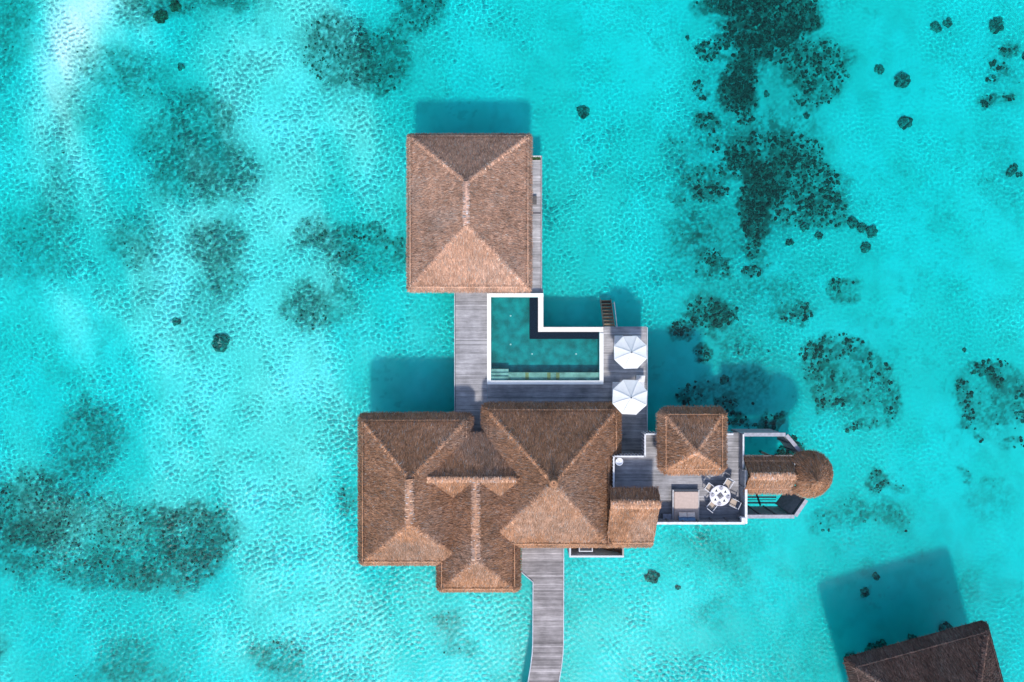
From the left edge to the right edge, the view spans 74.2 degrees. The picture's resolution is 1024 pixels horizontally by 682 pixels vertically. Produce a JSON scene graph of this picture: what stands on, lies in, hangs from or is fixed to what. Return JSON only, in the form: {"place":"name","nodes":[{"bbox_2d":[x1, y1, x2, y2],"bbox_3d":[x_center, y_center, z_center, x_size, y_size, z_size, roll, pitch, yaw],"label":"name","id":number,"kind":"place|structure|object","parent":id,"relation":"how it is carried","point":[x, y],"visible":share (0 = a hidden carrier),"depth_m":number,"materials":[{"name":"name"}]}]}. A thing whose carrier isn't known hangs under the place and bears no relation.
{"place":"outdoors","nodes":[
{"label":"outdoors","id":0,"kind":"place"},
{"bbox_2d":[0,0,1023,681],"bbox_3d":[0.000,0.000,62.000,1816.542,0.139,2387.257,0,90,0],"label":"sea water","id":1,"kind":"structure","parent":0,"point":[800,222],"depth_m":62.00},
{"bbox_2d":[405,132,533,293],"bbox_3d":[-3.621,-10.895,59.003,10.944,11.195,13.781,0,90,0],"label":"thatched bungalow","id":2,"kind":"object","parent":1,"relation":"in","point":[469,209],"visible":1,"depth_m":56.01,"materials":[{"name":"brown plant"}]},
{"bbox_2d":[357,401,661,592],"bbox_3d":[-0.602,13.273,58.475,25.274,12.250,16.444,0,90,0],"label":"overwater villa","id":3,"kind":"object","parent":1,"relation":"in","point":[457,502],"visible":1,"depth_m":55.58,"materials":[{"name":"brown plant"}]},
{"bbox_2d":[567,547,623,556],"bbox_3d":[7.397,17.895,59.900,4.837,2.200,1.790,0,90,0],"label":"shower court","id":4,"kind":"object","parent":3,"relation":"attached to","point":[596,552],"visible":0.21,"depth_m":59.25,"materials":[{"name":"stone"}]},
{"bbox_2d":[521,547,563,681],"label":"plank jetty","id":5,"kind":"object","parent":1,"relation":"in","point":[543,570],"visible":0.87,"depth_m":59.85,"materials":[{"name":"grey wood"}]},
{"bbox_2d":[454,289,647,452],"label":"pool deck","id":6,"kind":"structure","parent":1,"relation":"in","point":[473,390],"depth_m":59.70,"materials":[{"name":"grey wood"}]},
{"bbox_2d":[531,156,541,291],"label":"side terrace","id":7,"kind":"structure","parent":6,"relation":"attached to","point":[536,225],"depth_m":59.70,"materials":[{"name":"grey wood"}]},
{"bbox_2d":[487,293,602,383],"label":"swimming pool","id":8,"kind":"structure","parent":6,"relation":"in","point":[524,346],"depth_m":59.29,"materials":[{"name":"liquid"}]},
{"bbox_2d":[600,299,616,326],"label":"sea stairs","id":9,"kind":"structure","parent":6,"relation":"attached to","point":[607,311],"depth_m":60.67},
{"bbox_2d":[611,382,619,395],"bbox_3d":[9.138,4.596,59.338,0.770,0.716,2.030,0,90,0],"label":"sun lounger","id":10,"kind":"object","parent":6,"relation":"on","point":[614,384],"visible":0.35,"depth_m":59.11,"materials":[{"name":"fabric"}]},
{"bbox_2d":[613,336,622,356],"bbox_3d":[9.318,0.538,59.338,0.770,0.716,2.030,0,90,0],"label":"sun lounger","id":11,"kind":"object","parent":6,"relation":"on","point":[617,339],"visible":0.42,"depth_m":59.12,"materials":[{"name":"fabric"}]},
{"bbox_2d":[612,380,646,414],"bbox_3d":[9.870,4.700,57.808,2.873,3.776,2.873,-42,90,0],"label":"parasol","id":12,"kind":"object","parent":6,"relation":"on","point":[629,396],"visible":1,"depth_m":56.53,"materials":[{"name":"fabric"}]},
{"bbox_2d":[614,336,646,368],"bbox_3d":[10.040,0.960,58.183,2.761,3.026,2.761,43,90,0],"label":"parasol","id":13,"kind":"object","parent":6,"relation":"on","point":[630,352],"visible":1,"depth_m":57.28,"materials":[{"name":"fabric"}]},
{"bbox_2d":[635,375,644,386],"bbox_3d":[11.229,3.999,59.338,0.770,0.716,2.030,0,90,0],"label":"sun lounger","id":14,"kind":"object","parent":6,"relation":"on","point":[640,379],"visible":0.42,"depth_m":59.13,"materials":[{"name":"fabric"}]},
{"bbox_2d":[612,430,746,524],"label":"deck","id":15,"kind":"structure","parent":1,"relation":"in","point":[639,470],"depth_m":57.30,"materials":[{"name":"grey wood"}]},
{"bbox_2d":[615,457,622,465],"bbox_3d":[8.889,10.001,56.690,0.690,1.219,0.686,0,90,0],"label":"terrace lamp","id":16,"kind":"object","parent":15,"relation":"on","point":[619,461],"visible":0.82,"depth_m":56.35,"materials":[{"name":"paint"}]},
{"bbox_2d":[672,489,698,519],"bbox_3d":[14.598,13.830,56.888,2.237,0.816,2.652,0,90,0],"label":"daybed","id":17,"kind":"object","parent":15,"relation":"on","point":[685,500],"visible":0.79,"depth_m":56.75,"materials":[{"name":"fabric"}]},
{"bbox_2d":[678,516,686,520],"bbox_3d":[14.268,14.817,56.530,0.720,0.398,0.352,0,90,0],"label":"pillow","id":18,"kind":"object","parent":17,"relation":"on","point":[682,518],"visible":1,"depth_m":56.43,"materials":[{"name":"fabric"}]},
{"bbox_2d":[679,512,686,516],"bbox_3d":[14.268,14.497,56.565,0.660,0.275,0.388,0,90,0],"label":"pillow","id":19,"kind":"object","parent":17,"relation":"on","point":[682,514],"visible":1,"depth_m":56.49,"materials":[{"name":"fabric"}]},
{"bbox_2d":[687,512,694,516],"bbox_3d":[14.958,14.497,56.565,0.660,0.275,0.388,0,90,0],"label":"pillow","id":20,"kind":"object","parent":17,"relation":"on","point":[690,514],"visible":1,"depth_m":56.49,"materials":[{"name":"fabric"}]},
{"bbox_2d":[687,517,695,520],"bbox_3d":[14.958,14.817,56.530,0.720,0.398,0.352,0,90,0],"label":"pillow","id":21,"kind":"object","parent":17,"relation":"on","point":[691,518],"visible":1,"depth_m":56.43,"materials":[{"name":"fabric"}]},
{"bbox_2d":[655,404,727,476],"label":"thatched pavilion","id":22,"kind":"structure","parent":15,"relation":"on","point":[691,440],"depth_m":54.46,"materials":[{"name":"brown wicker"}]},
{"bbox_2d":[703,483,713,492],"bbox_3d":[16.484,12.257,56.828,0.722,0.936,0.670,36,90,0],"label":"armchair","id":23,"kind":"object","parent":15,"relation":"on","point":[708,487],"visible":1,"depth_m":56.82,"materials":[{"name":"fabric"}]},
{"bbox_2d":[706,500,716,512],"bbox_3d":[16.696,13.859,56.828,0.670,0.936,0.722,39,90,0],"label":"armchair","id":24,"kind":"object","parent":15,"relation":"on","point":[711,505],"visible":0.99,"depth_m":56.82,"materials":[{"name":"paint"}]},
{"bbox_2d":[710,485,730,505],"bbox_3d":[17.387,12.912,56.923,1.740,0.746,1.740,0,90,0],"label":"dining table","id":25,"kind":"object","parent":15,"relation":"on","point":[718,486],"visible":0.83,"depth_m":56.55,"materials":[{"name":"paint"}]},
{"bbox_2d":[711,495,718,503],"bbox_3d":[16.969,13.238,56.544,0.540,0.008,0.540,-38,90,0],"label":"placemat","id":26,"kind":"object","parent":25,"relation":"on","point":[714,497],"visible":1,"depth_m":56.54,"materials":[{"name":"fabric"}]},
{"bbox_2d":[712,486,719,494],"bbox_3d":[17.061,12.494,56.544,0.540,0.008,0.540,-38,90,0],"label":"placemat","id":27,"kind":"object","parent":25,"relation":"on","point":[714,490],"visible":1,"depth_m":56.54,"materials":[{"name":"fabric"}]},
{"bbox_2d":[720,496,727,504],"bbox_3d":[17.713,13.329,56.544,0.540,0.008,0.540,-38,90,0],"label":"placemat","id":28,"kind":"object","parent":25,"relation":"on","point":[723,498],"visible":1,"depth_m":56.54,"materials":[{"name":"fabric"}]},
{"bbox_2d":[721,487,729,495],"bbox_3d":[17.805,12.586,56.544,0.540,0.008,0.540,-38,90,0],"label":"placemat","id":29,"kind":"object","parent":25,"relation":"on","point":[723,491],"visible":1,"depth_m":56.54,"materials":[{"name":"fabric"}]},
{"bbox_2d":[722,477,734,487],"bbox_3d":[18.142,11.868,56.828,0.670,0.936,0.722,32,90,0],"label":"armchair","id":30,"kind":"object","parent":15,"relation":"on","point":[727,482],"visible":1,"depth_m":56.82,"materials":[{"name":"paint"}]},
{"bbox_2d":[727,497,740,509],"bbox_3d":[18.652,13.608,56.828,0.722,0.936,0.670,25,90,0],"label":"armchair","id":31,"kind":"object","parent":15,"relation":"on","point":[733,502],"visible":0.98,"depth_m":56.82,"materials":[{"name":"paint"}]},
{"bbox_2d":[731,429,833,517],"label":"lookout tower","id":32,"kind":"structure","parent":1,"relation":"in","point":[808,473],"depth_m":55.64,"materials":[{"name":"brown plant"}]},
{"bbox_2d":[843,620,1003,681],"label":"neighbouring villa","id":33,"kind":"object","parent":1,"relation":"in","point":[965,653],"visible":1,"depth_m":56.44,"materials":[{"name":"brown plant"}]},
{"bbox_2d":[662,513,671,518],"bbox_3d":[13.043,14.799,57.098,0.720,0.396,0.514,0,90,0],"label":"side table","id":34,"kind":"object","parent":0,"point":[668,516],"visible":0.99,"depth_m":56.90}
]}

